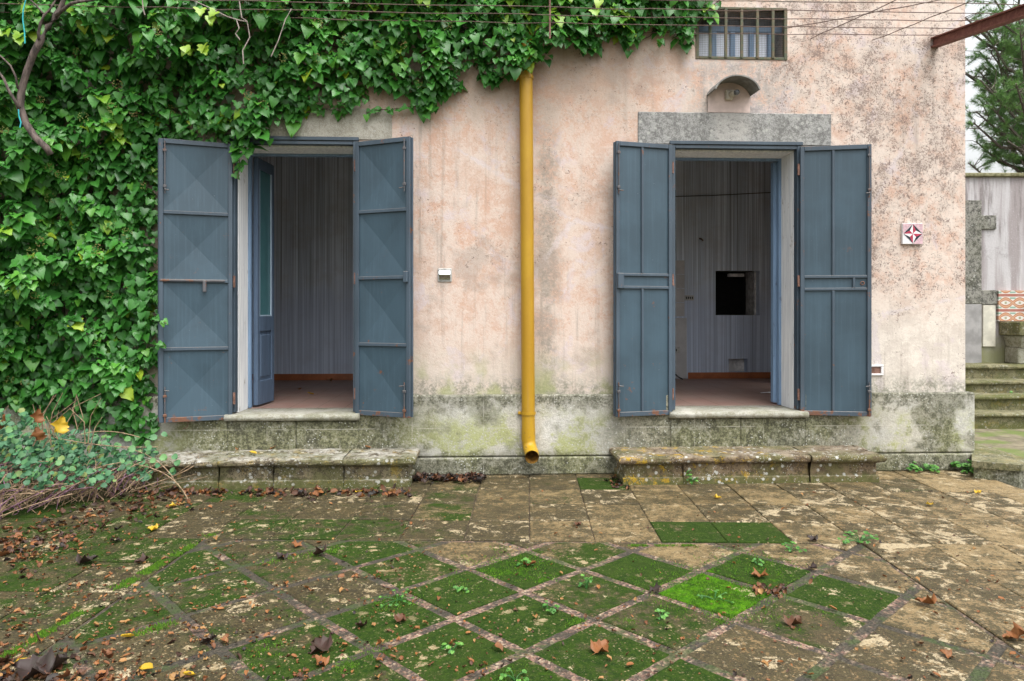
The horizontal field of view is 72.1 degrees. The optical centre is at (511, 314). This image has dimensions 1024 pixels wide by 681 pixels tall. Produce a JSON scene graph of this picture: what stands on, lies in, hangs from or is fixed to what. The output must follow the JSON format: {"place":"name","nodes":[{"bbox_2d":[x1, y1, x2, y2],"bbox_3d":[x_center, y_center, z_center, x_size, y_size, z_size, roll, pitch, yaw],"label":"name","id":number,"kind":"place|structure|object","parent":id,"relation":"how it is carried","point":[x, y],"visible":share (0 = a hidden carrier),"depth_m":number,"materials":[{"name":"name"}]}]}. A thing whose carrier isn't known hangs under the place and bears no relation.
{"place":"outdoors","nodes":[
{"label":"outdoors","id":0,"kind":"place"},
{"bbox_2d":[0,470,1023,680],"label":"terrace","id":1,"kind":"structure","parent":0,"point":[896,507],"depth_m":3.81,"materials":[{"name":"beige stone"}]},
{"bbox_2d":[12,647,62,680],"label":"broad leaf","id":2,"kind":"object","parent":1,"relation":"on","point":[23,667],"visible":1,"depth_m":2.75,"materials":[{"name":"grey plant"}]},
{"bbox_2d":[36,652,69,671],"bbox_3d":[-1.800,1.360,2.768,0.123,0.079,0.112,0,0,44],"label":"broad leaf","id":3,"kind":"object","parent":1,"relation":"on","point":[60,659],"visible":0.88,"depth_m":2.76,"materials":[{"name":"plant"}]},
{"bbox_2d":[76,553,98,563],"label":"broad leaf","id":4,"kind":"object","parent":1,"relation":"on","point":[84,559],"visible":1,"depth_m":3.94,"materials":[{"name":"plant"}]},
{"bbox_2d":[0,393,207,517],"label":"creeper shrub","id":5,"kind":"object","parent":1,"relation":"on","point":[61,444],"visible":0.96,"depth_m":5.26,"materials":[{"name":"green plant"}]},
{"bbox_2d":[0,414,5,428],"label":"broad leaf","id":6,"kind":"object","parent":5,"relation":"on","point":[4,419],"visible":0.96,"depth_m":5.08,"materials":[{"name":"brown plant"}]},
{"bbox_2d":[30,408,44,424],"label":"broad leaf","id":7,"kind":"object","parent":5,"relation":"hanging from","point":[37,416],"visible":1,"depth_m":5.10,"materials":[{"name":"brown plant"}]},
{"bbox_2d":[30,426,46,443],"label":"broad leaf","id":8,"kind":"object","parent":5,"relation":"on","point":[38,434],"visible":1,"depth_m":5.12,"materials":[{"name":"brown plant"}]},
{"bbox_2d":[51,415,68,437],"bbox_3d":[-3.255,0.811,5.075,0.065,0.180,0.134,-22,-29,28],"label":"yellow leaf","id":9,"kind":"object","parent":5,"relation":"on","point":[60,424],"visible":1,"depth_m":5.09,"materials":[{"name":"yellow plant"}]},
{"bbox_2d":[120,633,133,636],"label":"yellow leaf","id":10,"kind":"object","parent":1,"relation":"on","point":[126,635],"visible":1,"depth_m":3.03,"materials":[{"name":"yellow plant"}]},
{"bbox_2d":[134,553,148,562],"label":"broad leaf","id":11,"kind":"object","parent":1,"relation":"on","point":[143,557],"visible":1,"depth_m":3.98,"materials":[{"name":"brown plant"}]},
{"bbox_2d":[139,662,152,669],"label":"yellow leaf","id":12,"kind":"object","parent":1,"relation":"on","point":[149,665],"visible":1,"depth_m":2.77,"materials":[{"name":"yellow plant"}]},
{"bbox_2d":[147,523,157,530],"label":"yellow leaf","id":13,"kind":"object","parent":1,"relation":"on","point":[151,527],"visible":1,"depth_m":4.57,"materials":[{"name":"yellow plant"}]},
{"bbox_2d":[183,671,194,674],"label":"yellow leaf","id":14,"kind":"object","parent":1,"relation":"on","point":[187,673],"visible":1,"depth_m":2.71,"materials":[{"name":"yellow plant"}]},
{"bbox_2d":[143,448,419,488],"bbox_3d":[-1.889,1.276,5.876,2.200,0.248,0.495,0,0,-3],"label":"stone step","id":15,"kind":"object","parent":1,"relation":"on","point":[327,467],"visible":0.91,"depth_m":5.70,"materials":[{"name":"grey stone"}]},
{"bbox_2d":[276,552,287,558],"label":"broad leaf","id":16,"kind":"object","parent":1,"relation":"on","point":[281,555],"visible":1,"depth_m":4.04,"materials":[{"name":"brown plant"}]},
{"bbox_2d":[291,538,301,546],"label":"broad leaf","id":17,"kind":"object","parent":1,"relation":"on","point":[295,543],"visible":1,"depth_m":4.25,"materials":[{"name":"brown plant"}]},
{"bbox_2d":[313,544,326,554],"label":"broad leaf","id":18,"kind":"object","parent":1,"relation":"on","point":[318,551],"visible":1,"depth_m":4.07,"materials":[{"name":"brown plant"}]},
{"bbox_2d":[310,632,332,653],"bbox_3d":[-0.783,1.359,2.926,0.118,0.071,0.101,0,0,-5],"label":"broad leaf","id":19,"kind":"object","parent":1,"relation":"on","point":[323,643],"visible":1,"depth_m":2.94,"materials":[{"name":"brown plant"}]},
{"bbox_2d":[313,654,329,665],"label":"broad leaf","id":20,"kind":"object","parent":1,"relation":"on","point":[324,660],"visible":0.98,"depth_m":2.83,"materials":[{"name":"orange plant"}]},
{"bbox_2d":[355,620,366,625],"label":"broad leaf","id":21,"kind":"object","parent":1,"relation":"on","point":[360,623],"visible":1,"depth_m":3.14,"materials":[{"name":"brown plant"}]},
{"bbox_2d":[379,588,413,607],"bbox_3d":[-0.569,1.386,3.457,0.178,0.030,0.193,0,0,-3],"label":"weed","id":22,"kind":"object","parent":1,"relation":"on","point":[396,604],"visible":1,"depth_m":3.44,"materials":[{"name":"green plant"}]},
{"bbox_2d":[394,612,405,621],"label":"broad leaf","id":23,"kind":"object","parent":1,"relation":"on","point":[399,617],"visible":1,"depth_m":3.21,"materials":[{"name":"brown plant"}]},
{"bbox_2d":[0,531,839,680],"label":"moss","id":24,"kind":"object","parent":1,"relation":"on","point":[130,581],"visible":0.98,"depth_m":3.53,"materials":[{"name":"green plant"}]},
{"bbox_2d":[441,642,463,654],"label":"weed","id":25,"kind":"object","parent":1,"relation":"on","point":[444,645],"visible":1,"depth_m":2.94,"materials":[{"name":"green plant"}]},
{"bbox_2d":[453,586,468,592],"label":"weed","id":26,"kind":"object","parent":1,"relation":"on","point":[458,589],"visible":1,"depth_m":3.54,"materials":[{"name":"green plant"}]},
{"bbox_2d":[0,0,975,479],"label":"farmhouse","id":27,"kind":"object","parent":1,"relation":"on","point":[314,252],"visible":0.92,"depth_m":6.23,"materials":[{"name":"pink paint"}]},
{"bbox_2d":[253,157,273,404],"bbox_3d":[-2.347,-0.307,6.660,0.042,2.285,0.385,0,0,4],"label":"timber door","id":28,"kind":"structure","parent":27,"relation":"in","point":[263,171],"depth_m":6.62,"materials":[{"name":"blue paint"}]},
{"bbox_2d":[0,0,721,446],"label":"ivy","id":29,"kind":"object","parent":27,"relation":"attached to","point":[40,274],"visible":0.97,"depth_m":5.88,"materials":[{"name":"green plant"}]},
{"bbox_2d":[438,268,451,281],"bbox_3d":[-0.589,-0.346,6.158,0.124,0.120,0.044,0,0,-3],"label":"wall socket","id":30,"kind":"object","parent":27,"relation":"attached to","point":[444,274],"depth_m":6.16,"materials":[{"name":"grey plastic"}]},
{"bbox_2d":[0,0,1023,47],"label":"pergola frame","id":31,"kind":"object","parent":27,"relation":"attached to","point":[1003,18],"visible":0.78,"depth_m":5.65,"materials":[{"name":"red paint"}]},
{"bbox_2d":[0,0,291,155],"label":"grapevine","id":32,"kind":"object","parent":31,"relation":"attached to","point":[19,101],"visible":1,"depth_m":5.37,"materials":[{"name":"brown plant"}]},
{"bbox_2d":[22,0,25,43],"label":"twine","id":33,"kind":"object","parent":32,"relation":"hanging from","point":[23,20],"visible":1,"depth_m":5.34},
{"bbox_2d":[516,3,538,463],"bbox_3d":[0.132,-1.868,6.082,0.192,6.266,0.259,0,0,-3],"label":"drainpipe","id":34,"kind":"object","parent":27,"relation":"attached to","point":[528,412],"visible":0.98,"depth_m":6.08,"materials":[{"name":"yellow metal"}]},
{"bbox_2d":[685,295,693,299],"bbox_3d":[2.361,-0.223,9.372,0.124,0.068,0.015,0,0,-3],"label":"switch plate","id":35,"kind":"object","parent":27,"relation":"attached to","point":[689,297],"visible":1,"depth_m":9.37,"materials":[{"name":"grey plastic"}]},
{"bbox_2d":[675,192,770,196],"bbox_3d":[2.673,-1.598,9.375,1.947,0.103,0.011,0,0,-3],"label":"washing line","id":36,"kind":"object","parent":27,"relation":"attached to","point":[722,194],"visible":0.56,"depth_m":9.38,"materials":[{"name":"fabric"}]},
{"bbox_2d":[725,89,739,99],"bbox_3d":[1.956,-1.954,6.232,0.072,0.090,0.142,0,0,-37],"label":"wall lamp","id":37,"kind":"object","parent":27,"relation":"attached to","point":[730,94],"visible":1,"depth_m":6.23,"materials":[{"name":"plastic"}]},
{"bbox_2d":[695,6,786,59],"bbox_3d":[2.049,-2.513,6.361,0.833,0.467,0.168,0,0,-2],"label":"window","id":38,"kind":"structure","parent":27,"relation":"in","point":[707,46],"depth_m":6.33,"materials":[{"name":"grey metal"}]},
{"bbox_2d":[872,365,883,375],"bbox_3d":[3.253,0.500,6.339,0.185,0.096,0.018,0,0,-3],"label":"wall box","id":39,"kind":"object","parent":27,"relation":"attached to","point":[877,370],"visible":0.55,"depth_m":6.34,"materials":[{"name":"white plastic"}]},
{"bbox_2d":[901,223,922,243],"bbox_3d":[3.607,-0.728,6.349,0.188,0.188,0.030,0,0,-3],"label":"star tile","id":40,"kind":"object","parent":27,"relation":"attached to","point":[911,233],"visible":1,"depth_m":6.33,"materials":[{"name":"white ceramic"}]},
{"bbox_2d":[494,642,503,651],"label":"fallen leaf","id":41,"kind":"object","parent":1,"relation":"on","point":[499,645],"visible":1,"depth_m":2.93,"materials":[{"name":"orange plant"}]},
{"bbox_2d":[0,471,1023,680],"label":"leaf litter","id":42,"kind":"object","parent":1,"relation":"on","point":[173,490],"visible":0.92,"depth_m":3.92,"materials":[{"name":"brown plant"}]},
{"bbox_2d":[2,539,1023,680],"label":"terrace joints","id":43,"kind":"object","parent":1,"relation":"on","point":[982,670],"visible":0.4,"depth_m":3.23,"materials":[{"name":"concrete"}]},
{"bbox_2d":[200,632,216,642],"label":"broad leaf","id":44,"kind":"object","parent":43,"relation":"on","point":[212,636],"visible":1,"depth_m":2.99,"materials":[{"name":"brown plant"}]},
{"bbox_2d":[649,582,660,591],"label":"broad leaf","id":45,"kind":"object","parent":43,"relation":"on","point":[656,587],"visible":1,"depth_m":3.56,"materials":[{"name":"plant"}]},
{"bbox_2d":[807,561,816,568],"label":"broad leaf","id":46,"kind":"object","parent":43,"relation":"on","point":[813,565],"visible":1,"depth_m":3.88,"materials":[{"name":"brown plant"}]},
{"bbox_2d":[499,667,528,680],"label":"weed","id":47,"kind":"object","parent":1,"relation":"on","point":[502,676],"visible":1,"depth_m":2.69,"materials":[{"name":"green plant"}]},
{"bbox_2d":[517,557,533,565],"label":"weed","id":48,"kind":"object","parent":1,"relation":"on","point":[524,559],"visible":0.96,"depth_m":3.93,"materials":[{"name":"green plant"}]},
{"bbox_2d":[523,558,535,565],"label":"broad leaf","id":49,"kind":"object","parent":1,"relation":"on","point":[532,562],"visible":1,"depth_m":3.91,"materials":[{"name":"orange plant"}]},
{"bbox_2d":[542,600,559,613],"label":"weed","id":50,"kind":"object","parent":1,"relation":"on","point":[552,610],"visible":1,"depth_m":3.32,"materials":[{"name":"green plant"}]},
{"bbox_2d":[578,574,592,588],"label":"weed","id":51,"kind":"object","parent":1,"relation":"on","point":[586,581],"visible":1,"depth_m":3.60,"materials":[{"name":"green plant"}]},
{"bbox_2d":[590,639,608,654],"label":"broad leaf","id":52,"kind":"object","parent":1,"relation":"on","point":[598,646],"visible":1,"depth_m":2.93,"materials":[{"name":"orange plant"}]},
{"bbox_2d":[655,608,669,619],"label":"weed","id":53,"kind":"object","parent":1,"relation":"on","point":[665,615],"visible":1,"depth_m":3.26,"materials":[{"name":"green plant"}]},
{"bbox_2d":[686,469,697,484],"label":"weed","id":54,"kind":"object","parent":1,"relation":"on","point":[690,479],"visible":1,"depth_m":5.78,"materials":[{"name":"green plant"}]},
{"bbox_2d":[696,590,733,602],"bbox_3d":[1.010,1.383,3.473,0.179,0.038,0.120,0,0,24],"label":"weed","id":55,"kind":"object","parent":1,"relation":"on","point":[715,591],"visible":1,"depth_m":3.46,"materials":[{"name":"green plant"}]},
{"bbox_2d":[609,445,886,484],"bbox_3d":[1.986,1.279,6.036,2.252,0.242,0.513,0,0,-3],"label":"stone step","id":56,"kind":"object","parent":1,"relation":"on","point":[733,464],"visible":0.99,"depth_m":5.85,"materials":[{"name":"grey brown weathered stone"},{"name":"yellow and white lichen"}]},
{"bbox_2d":[751,558,763,565],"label":"weed","id":57,"kind":"object","parent":1,"relation":"on","point":[760,563],"visible":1,"depth_m":3.93,"materials":[{"name":"green plant"}]},
{"bbox_2d":[751,567,767,576],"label":"broad leaf","id":58,"kind":"object","parent":1,"relation":"on","point":[756,573],"visible":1,"depth_m":3.75,"materials":[{"name":"orange plant"}]},
{"bbox_2d":[760,659,768,666],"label":"fallen leaf","id":59,"kind":"object","parent":1,"relation":"on","point":[765,662],"visible":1,"depth_m":2.80,"materials":[{"name":"orange plant"}]},
{"bbox_2d":[783,614,802,626],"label":"broad leaf","id":60,"kind":"object","parent":1,"relation":"on","point":[792,620],"visible":1,"depth_m":3.17,"materials":[{"name":"brown plant"}]},
{"bbox_2d":[781,541,806,552],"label":"weed","id":61,"kind":"object","parent":1,"relation":"on","point":[797,548],"visible":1,"depth_m":4.13,"materials":[{"name":"green plant"}]},
{"bbox_2d":[807,535,817,540],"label":"broad leaf","id":62,"kind":"object","parent":1,"relation":"on","point":[811,537],"visible":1,"depth_m":4.36,"materials":[{"name":"brown plant"}]},
{"bbox_2d":[838,530,878,543],"bbox_3d":[2.133,1.373,4.338,0.267,0.056,0.221,0,0,-3],"label":"weed","id":63,"kind":"object","parent":1,"relation":"on","point":[846,541],"visible":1,"depth_m":4.32,"materials":[{"name":"green plant"}]},
{"bbox_2d":[905,461,939,473],"bbox_3d":[3.646,1.350,6.299,0.296,0.106,0.279,0,0,-3],"label":"weed","id":64,"kind":"object","parent":1,"relation":"on","point":[925,465],"visible":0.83,"depth_m":6.23,"materials":[{"name":"green plant"}]},
{"bbox_2d":[914,593,940,603],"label":"broad leaf","id":65,"kind":"object","parent":1,"relation":"on","point":[929,600],"visible":1,"depth_m":3.37,"materials":[{"name":"orange plant"}]},
{"bbox_2d":[939,649,953,657],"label":"broad leaf","id":66,"kind":"object","parent":1,"relation":"on","point":[947,653],"visible":1,"depth_m":2.88,"materials":[{"name":"orange plant"}]},
{"bbox_2d":[950,459,973,473],"bbox_3d":[4.078,1.345,6.245,0.290,0.152,0.368,0,0,-20],"label":"weed","id":67,"kind":"object","parent":1,"relation":"on","point":[966,465],"visible":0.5,"depth_m":6.23,"materials":[{"name":"green plant"}]},
{"bbox_2d":[1002,622,1023,638],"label":"broad leaf","id":68,"kind":"object","parent":1,"relation":"on","point":[1016,631],"visible":1,"depth_m":3.05,"materials":[{"name":"brown plant"}]},
{"bbox_2d":[965,0,1023,172],"label":"sky","id":69,"kind":"structure","parent":0,"point":[970,153],"materials":[{"name":"white"}]},
{"label":"ground","id":70,"kind":"structure","parent":0,"visible":0},
{"bbox_2d":[965,0,1023,172],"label":"pine tree","id":71,"kind":"object","parent":70,"relation":"on","point":[1008,96],"visible":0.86,"depth_m":14.83,"materials":[{"name":"green plant"}]},
{"bbox_2d":[965,173,1023,362],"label":"garden wall","id":72,"kind":"structure","parent":70,"relation":"on","point":[994,233],"depth_m":10.05,"materials":[{"name":"grey paint"}]},
{"bbox_2d":[972,443,1023,489],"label":"wall","id":73,"kind":"structure","parent":70,"relation":"on","point":[989,463],"depth_m":5.98,"materials":[{"name":"stone"}]},
{"bbox_2d":[975,429,1023,456],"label":"landing","id":74,"kind":"object","parent":70,"relation":"on","point":[1011,441],"depth_m":7.89,"materials":[{"name":"stone"}]},
{"bbox_2d":[965,362,1023,428],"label":"garden steps","id":75,"kind":"structure","parent":74,"relation":"on","point":[991,386],"depth_m":9.14,"materials":[{"name":"stone"}]},
{"bbox_2d":[996,291,1023,363],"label":"bench","id":76,"kind":"object","parent":75,"relation":"on","point":[1009,305],"depth_m":10.00,"materials":[{"name":"stone"}]}
]}

